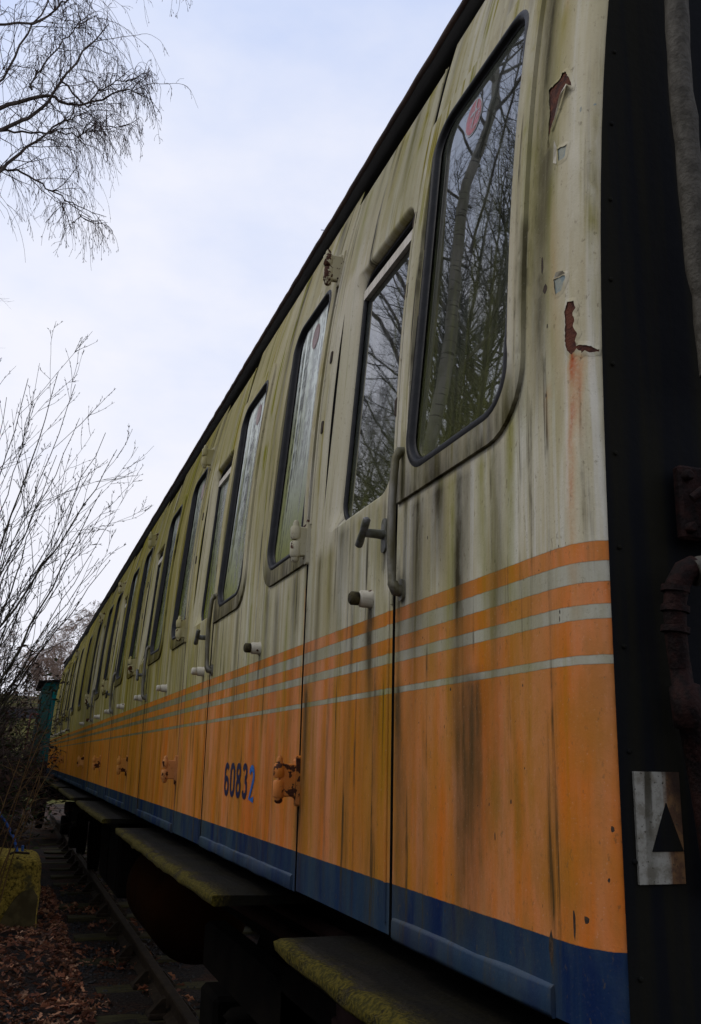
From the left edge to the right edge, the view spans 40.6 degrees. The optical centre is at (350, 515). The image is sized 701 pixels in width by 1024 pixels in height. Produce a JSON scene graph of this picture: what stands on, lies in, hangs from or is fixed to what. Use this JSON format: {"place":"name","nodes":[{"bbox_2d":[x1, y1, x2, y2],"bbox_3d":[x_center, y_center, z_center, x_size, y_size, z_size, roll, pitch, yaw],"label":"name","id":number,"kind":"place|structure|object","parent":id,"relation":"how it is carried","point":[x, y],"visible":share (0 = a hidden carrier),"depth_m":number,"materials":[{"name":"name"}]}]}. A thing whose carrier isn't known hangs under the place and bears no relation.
{"place":"outdoors","nodes":[
{"label":"outdoors","id":0,"kind":"place"},
{"bbox_2d":[0,695,259,1023],"bbox_3d":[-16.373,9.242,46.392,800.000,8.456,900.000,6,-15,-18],"label":"ground","id":1,"kind":"structure","parent":0,"point":[133,1003],"depth_m":8.23,"materials":[{"name":"brown soil"}]},
{"bbox_2d":[0,626,27,693],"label":"birch","id":2,"kind":"object","parent":1,"relation":"on","point":[4,661],"visible":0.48,"depth_m":61.68,"materials":[{"name":"brown plant"}]},
{"bbox_2d":[0,759,28,834],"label":"dry stalk","id":3,"kind":"object","parent":1,"relation":"on","point":[10,792],"visible":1,"depth_m":8.78,"materials":[{"name":"brown plant"}]},
{"bbox_2d":[0,686,33,763],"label":"bramble bush","id":4,"kind":"object","parent":1,"relation":"on","point":[19,719],"visible":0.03,"depth_m":23.16,"materials":[{"name":"brown plant"}]},
{"bbox_2d":[0,847,40,929],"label":"concrete block","id":5,"kind":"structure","parent":1,"relation":"on","point":[19,903],"depth_m":10.03,"materials":[{"name":"concrete"}]},
{"bbox_2d":[0,812,18,850],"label":"plastic pipe","id":6,"kind":"object","parent":5,"relation":"on","point":[7,826],"visible":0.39,"depth_m":10.63,"materials":[{"name":"blue plastic"}]},
{"bbox_2d":[0,770,49,886],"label":"dry stalk","id":7,"kind":"object","parent":1,"relation":"on","point":[16,833],"visible":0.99,"depth_m":8.99,"materials":[{"name":"brown plant"}]},
{"bbox_2d":[0,764,50,902],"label":"dry stalk","id":8,"kind":"object","parent":1,"relation":"on","point":[19,838],"visible":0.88,"depth_m":9.77,"materials":[{"name":"brown plant"}]},
{"bbox_2d":[0,740,51,858],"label":"bramble bush","id":9,"kind":"object","parent":1,"relation":"on","point":[25,780],"visible":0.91,"depth_m":9.51,"materials":[{"name":"brown plant"}]},
{"bbox_2d":[6,644,45,694],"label":"birch","id":10,"kind":"object","parent":1,"relation":"on","point":[27,662],"visible":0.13,"depth_m":70.19,"materials":[{"name":"brown plant"}]},
{"bbox_2d":[2,717,50,824],"bbox_3d":[-7.958,5.231,19.569,4.154,3.212,6.086,6,-15,-18],"label":"bramble bush","id":11,"kind":"object","parent":1,"relation":"on","point":[25,762],"visible":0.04,"depth_m":19.94,"materials":[{"name":"brown plant"}]},
{"bbox_2d":[10,651,47,706],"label":"birch","id":12,"kind":"object","parent":1,"relation":"on","point":[23,660],"visible":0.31,"depth_m":58.07,"materials":[{"name":"brown plant"}]},
{"bbox_2d":[0,719,58,854],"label":"dry stalk","id":13,"kind":"object","parent":1,"relation":"on","point":[21,784],"visible":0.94,"depth_m":9.22,"materials":[{"name":"brown plant"}]},
{"bbox_2d":[0,684,63,817],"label":"bramble bush","id":14,"kind":"object","parent":1,"relation":"on","point":[49,739],"visible":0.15,"depth_m":17.64,"materials":[{"name":"brown plant"}]},
{"bbox_2d":[0,754,63,874],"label":"dry stalk","id":15,"kind":"object","parent":1,"relation":"on","point":[27,816],"visible":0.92,"depth_m":9.72,"materials":[{"name":"brown plant"}]},
{"bbox_2d":[0,719,64,835],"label":"dry stalk","id":16,"kind":"object","parent":1,"relation":"on","point":[30,777],"visible":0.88,"depth_m":10.09,"materials":[{"name":"brown plant"}]},
{"bbox_2d":[0,721,68,848],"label":"bramble bush","id":17,"kind":"object","parent":1,"relation":"on","point":[17,771],"visible":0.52,"depth_m":13.43,"materials":[{"name":"brown plant"}]},
{"bbox_2d":[0,645,71,840],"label":"bramble bush","id":18,"kind":"object","parent":1,"relation":"on","point":[19,733],"visible":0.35,"depth_m":15.20,"materials":[{"name":"brown plant"}]},
{"bbox_2d":[28,749,45,849],"bbox_3d":[-3.917,3.671,11.798,0.032,1.571,0.164,-8,-17,31],"label":"dry stalk","id":19,"kind":"object","parent":1,"relation":"on","point":[34,808],"visible":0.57,"depth_m":11.77,"materials":[{"name":"brown plant"}]},
{"bbox_2d":[0,631,74,848],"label":"bramble bush","id":20,"kind":"object","parent":1,"relation":"on","point":[8,746],"visible":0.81,"depth_m":12.30,"materials":[{"name":"brown plant"}]},
{"bbox_2d":[25,650,52,696],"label":"birch","id":21,"kind":"object","parent":1,"relation":"on","point":[43,661],"visible":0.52,"depth_m":58.11,"materials":[{"name":"brown plant"}]},
{"bbox_2d":[13,679,73,827],"bbox_3d":[-6.930,6.094,24.072,2.780,3.266,9.340,10,-17,-17],"label":"locomotive","id":22,"kind":"object","parent":1,"relation":"on","point":[46,713],"visible":0.09,"depth_m":20.71,"materials":[{"name":"green paint"}]},
{"bbox_2d":[23,632,66,679],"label":"birch","id":23,"kind":"object","parent":1,"relation":"on","point":[48,644],"visible":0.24,"depth_m":64.63,"materials":[{"name":"brown plant"}]},
{"bbox_2d":[30,655,63,700],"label":"birch","id":24,"kind":"object","parent":1,"relation":"on","point":[58,671],"visible":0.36,"depth_m":54.94,"materials":[{"name":"brown plant"}]},
{"bbox_2d":[32,620,77,679],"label":"birch","id":25,"kind":"object","parent":1,"relation":"on","point":[66,630],"visible":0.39,"depth_m":70.58,"materials":[{"name":"brown plant"}]},
{"bbox_2d":[39,629,71,679],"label":"birch","id":26,"kind":"object","parent":1,"relation":"on","point":[54,650],"visible":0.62,"depth_m":60.58,"materials":[{"name":"grey plant"}]},
{"bbox_2d":[38,837,86,845],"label":"sleeper","id":27,"kind":"object","parent":1,"relation":"on","point":[59,841],"visible":0.18,"depth_m":19.82,"materials":[{"name":"brown wood"}]},
{"bbox_2d":[41,841,86,849],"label":"sleeper","id":28,"kind":"object","parent":1,"relation":"on","point":[62,845],"visible":0.15,"depth_m":18.93,"materials":[{"name":"brown wood"}]},
{"bbox_2d":[44,844,86,854],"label":"sleeper","id":29,"kind":"object","parent":1,"relation":"on","point":[64,850],"visible":0.14,"depth_m":17.96,"materials":[{"name":"brown wood"}]},
{"bbox_2d":[45,849,86,858],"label":"sleeper","id":30,"kind":"object","parent":1,"relation":"on","point":[67,855],"visible":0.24,"depth_m":17.07,"materials":[{"name":"brown wood"}]},
{"bbox_2d":[42,854,99,863],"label":"sleeper","id":31,"kind":"object","parent":1,"relation":"on","point":[70,860],"visible":0.22,"depth_m":16.25,"materials":[{"name":"brown wood"}]},
{"bbox_2d":[49,860,98,870],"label":"sleeper","id":32,"kind":"object","parent":1,"relation":"on","point":[74,866],"visible":0.16,"depth_m":15.32,"materials":[{"name":"brown wood"}]},
{"bbox_2d":[50,866,100,879],"bbox_3d":[-3.311,5.585,14.748,2.591,0.272,0.269,6,-15,-18],"label":"sleeper","id":33,"kind":"object","parent":1,"relation":"on","point":[79,872],"visible":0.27,"depth_m":14.41,"materials":[{"name":"brown wood"}]},
{"bbox_2d":[0,321,151,763],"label":"bare shrub","id":34,"kind":"object","parent":1,"relation":"on","point":[15,620],"visible":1,"depth_m":9.56,"materials":[{"name":"brown plant"}]},
{"bbox_2d":[57,608,94,665],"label":"birch","id":35,"kind":"object","parent":1,"relation":"on","point":[73,642],"visible":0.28,"depth_m":73.01,"materials":[{"name":"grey plant"}]},
{"bbox_2d":[53,874,106,886],"bbox_3d":[-3.017,5.387,13.932,2.583,0.258,0.273,6,-15,-18],"label":"sleeper","id":36,"kind":"object","parent":1,"relation":"on","point":[83,880],"visible":0.2,"depth_m":13.61,"materials":[{"name":"brown wood"}]},
{"bbox_2d":[74,600,98,645],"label":"birch","id":37,"kind":"object","parent":1,"relation":"on","point":[92,613],"visible":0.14,"depth_m":61.85,"materials":[{"name":"grey plant"}]},
{"bbox_2d":[60,881,113,895],"bbox_3d":[-2.686,5.172,13.093,2.535,0.265,0.262,6,-15,-19],"label":"sleeper","id":38,"kind":"object","parent":1,"relation":"on","point":[87,889],"visible":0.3,"depth_m":12.75,"materials":[{"name":"brown wood"}]},
{"bbox_2d":[57,893,128,910],"bbox_3d":[-2.312,4.864,11.895,2.635,0.274,0.264,6,-15,-18],"label":"sleeper","id":39,"kind":"object","parent":1,"relation":"on","point":[95,900],"visible":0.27,"depth_m":11.58,"materials":[{"name":"brown wood"}]},
{"bbox_2d":[0,884,193,1023],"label":"leaf litter","id":40,"kind":"object","parent":1,"relation":"on","point":[72,972],"visible":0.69,"depth_m":7.96,"materials":[{"name":"brown plant"}]},
{"bbox_2d":[0,0,197,263],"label":"birch tree","id":41,"kind":"object","parent":1,"relation":"on","point":[96,125],"visible":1,"depth_m":10.39,"materials":[{"name":"brown plant"}]},
{"bbox_2d":[3,884,199,1023],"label":"ballast","id":42,"kind":"structure","parent":1,"relation":"on","point":[109,975],"depth_m":8.45,"materials":[{"name":"gravel"}]},
{"bbox_2d":[67,903,136,922],"bbox_3d":[-1.976,4.653,11.069,2.569,0.280,0.277,7,-16,-20],"label":"sleeper","id":43,"kind":"object","parent":1,"relation":"on","point":[102,913],"visible":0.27,"depth_m":10.70,"materials":[{"name":"brown wood"}]},
{"bbox_2d":[48,813,198,1023],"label":"rail","id":44,"kind":"object","parent":1,"relation":"on","point":[178,1010],"visible":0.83,"depth_m":8.16,"materials":[{"name":"brown metal"}]},
{"bbox_2d":[78,943,176,965],"bbox_3d":[-1.202,4.111,8.872,2.588,0.257,0.262,6,-15,-19],"label":"sleeper","id":45,"kind":"object","parent":1,"relation":"on","point":[124,955],"visible":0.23,"depth_m":8.56,"materials":[{"name":"brown wood"}]},
{"bbox_2d":[94,995,199,1023],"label":"sleeper","id":46,"kind":"object","parent":1,"relation":"on","point":[156,1012],"visible":0.23,"depth_m":6.69,"materials":[{"name":"brown wood"}]},
{"bbox_2d":[95,968,218,993],"bbox_3d":[-0.803,3.854,7.845,2.531,0.253,0.260,6,-15,-17],"label":"sleeper","id":47,"kind":"object","parent":1,"relation":"on","point":[141,978],"visible":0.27,"depth_m":7.56,"materials":[{"name":"brown wood"}]},
{"bbox_2d":[73,920,257,941],"bbox_3d":[-1.578,4.375,9.956,2.570,0.275,0.283,7,-15,-20],"label":"sleeper","id":48,"kind":"object","parent":1,"relation":"on","point":[113,932],"visible":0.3,"depth_m":9.62,"materials":[{"name":"brown wood"}]},
{"bbox_2d":[0,0,461,695],"label":"sky","id":49,"kind":"structure","parent":0,"point":[216,221],"materials":[{"name":"white"}]},
{"bbox_3d":[-1.988,5.153,13.274,0.140,0.155,32.000,6,-15,-18],"label":"rail","id":50,"kind":"object","parent":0,"visible":0},
{"bbox_2d":[43,0,700,1023],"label":"railway carriage","id":51,"kind":"object","parent":50,"relation":"on","point":[379,692],"visible":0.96,"depth_m":1.66,"materials":[{"name":"paint"}]},
{"bbox_2d":[55,678,63,719],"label":"window","id":52,"kind":"structure","parent":51,"relation":"in","point":[63,678],"depth_m":16.65,"materials":[{"name":"glass"}]},
{"bbox_2d":[48,659,71,773],"bbox_3d":[-4.883,3.381,15.947,0.223,1.877,0.642,6,-15,-18],"label":"door","id":53,"kind":"structure","parent":51,"relation":"in","point":[63,674],"depth_m":16.10,"materials":[{"name":"paint"}]},
{"bbox_2d":[57,669,68,723],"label":"window","id":54,"kind":"structure","parent":51,"relation":"in","point":[68,669],"depth_m":15.60,"materials":[{"name":"glass"}]},
{"bbox_2d":[60,669,69,721],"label":"window","id":55,"kind":"structure","parent":51,"relation":"in","point":[69,669],"depth_m":14.93,"materials":[{"name":"glass"}]},
{"bbox_2d":[53,648,78,776],"bbox_3d":[-4.269,2.948,14.235,0.223,1.877,0.642,6,-15,-18],"label":"door","id":56,"kind":"structure","parent":51,"relation":"in","point":[70,665],"depth_m":14.36,"materials":[{"name":"paint"}]},
{"bbox_2d":[63,658,76,720],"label":"window","id":57,"kind":"structure","parent":51,"relation":"in","point":[67,695],"depth_m":13.88,"materials":[{"name":"glass"}]},
{"bbox_2d":[66,657,77,717],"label":"window","id":58,"kind":"structure","parent":51,"relation":"in","point":[77,657],"depth_m":13.22,"materials":[{"name":"glass"}]},
{"bbox_2d":[59,634,87,779],"bbox_3d":[-3.655,2.516,12.522,0.223,1.877,0.642,6,-15,-18],"label":"door","id":59,"kind":"structure","parent":51,"relation":"in","point":[62,759],"depth_m":12.61,"materials":[{"name":"paint"}]},
{"bbox_2d":[70,643,85,715],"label":"window","id":60,"kind":"structure","parent":51,"relation":"in","point":[79,666],"depth_m":12.16,"materials":[{"name":"glass"}]},
{"bbox_2d":[77,630,94,710],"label":"window","id":61,"kind":"structure","parent":51,"relation":"in","point":[91,639],"depth_m":10.92,"materials":[{"name":"glass"}]},
{"bbox_2d":[86,621,102,705],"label":"window","id":62,"kind":"structure","parent":51,"relation":"in","point":[100,626],"depth_m":9.81,"materials":[{"name":"glass"}]},
{"bbox_2d":[77,587,117,789],"bbox_3d":[-2.427,1.652,9.097,0.223,1.877,0.642,6,-15,-18],"label":"door","id":63,"kind":"structure","parent":51,"relation":"in","point":[83,761],"depth_m":9.18,"materials":[{"name":"paint"}]},
{"bbox_2d":[94,598,116,700],"bbox_3d":[-2.231,1.219,8.635,0.097,0.892,0.512,6,-15,-18],"label":"window","id":64,"kind":"structure","parent":51,"relation":"in","point":[97,687],"depth_m":8.74,"materials":[{"name":"glass"}]},
{"bbox_2d":[102,592,122,694],"bbox_3d":[-1.987,1.048,7.955,0.097,0.892,0.476,6,-15,-18],"label":"window","id":65,"kind":"structure","parent":51,"relation":"in","point":[112,632],"depth_m":8.09,"materials":[{"name":"glass"}]},
{"bbox_2d":[92,548,142,798],"bbox_3d":[-1.813,1.220,7.384,0.223,1.877,0.642,6,-15,-18],"label":"door","id":66,"kind":"structure","parent":51,"relation":"in","point":[101,762],"depth_m":7.46,"materials":[{"name":"paint"}]},
{"bbox_2d":[114,559,142,686],"bbox_3d":[-1.617,0.787,6.923,0.097,0.892,0.512,6,-15,-18],"label":"window","id":67,"kind":"structure","parent":51,"relation":"in","point":[119,674],"depth_m":7.03,"materials":[{"name":"glass"}]},
{"bbox_2d":[126,547,153,678],"bbox_3d":[-1.373,0.616,6.242,0.097,0.892,0.476,6,-15,-18],"label":"window","id":68,"kind":"structure","parent":51,"relation":"in","point":[150,553],"depth_m":6.37,"materials":[{"name":"glass"}]},
{"bbox_2d":[116,485,182,813],"bbox_3d":[-1.199,0.788,5.672,0.223,1.877,0.642,6,-15,-18],"label":"door","id":69,"kind":"structure","parent":51,"relation":"in","point":[130,765],"depth_m":5.74,"materials":[{"name":"paint"}]},
{"bbox_2d":[147,494,187,665],"bbox_3d":[-1.002,0.355,5.210,0.097,0.892,0.512,6,-15,-18],"label":"window","id":70,"kind":"structure","parent":51,"relation":"in","point":[155,651],"depth_m":5.30,"materials":[{"name":"glass"}]},
{"bbox_2d":[169,466,210,649],"bbox_3d":[-0.758,0.183,4.530,0.097,0.892,0.476,6,-15,-18],"label":"window","id":71,"kind":"structure","parent":51,"relation":"in","point":[202,479],"depth_m":4.63,"materials":[{"name":"glass"}]},
{"bbox_2d":[161,367,257,843],"bbox_3d":[-0.584,0.356,3.959,0.223,1.877,0.642,6,-15,-18],"label":"door","id":72,"kind":"structure","parent":51,"relation":"in","point":[187,769],"depth_m":3.99,"materials":[{"name":"paint"}]},
{"bbox_2d":[212,363,276,622],"bbox_3d":[-0.388,-0.077,3.498,0.097,0.892,0.512,6,-15,-18],"label":"window","id":73,"kind":"structure","parent":51,"relation":"in","point":[256,409],"depth_m":3.56,"materials":[{"name":"glass"}]},
{"bbox_2d":[263,282,338,586],"bbox_3d":[-0.144,-0.249,2.817,0.097,0.892,0.476,6,-15,-18],"label":"window","id":74,"kind":"structure","parent":51,"relation":"in","point":[315,328],"depth_m":2.87,"materials":[{"name":"glass"}]},
{"bbox_2d":[273,67,449,934],"bbox_3d":[0.030,-0.077,2.247,0.223,1.877,0.642,6,-15,-18],"label":"door","id":75,"kind":"structure","parent":51,"relation":"in","point":[341,781],"depth_m":2.20,"materials":[{"name":"paint"}]},
{"bbox_2d":[396,0,545,503],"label":"window","id":76,"kind":"structure","parent":51,"relation":"in","point":[473,365],"depth_m":1.77,"materials":[{"name":"glass"}]}
]}

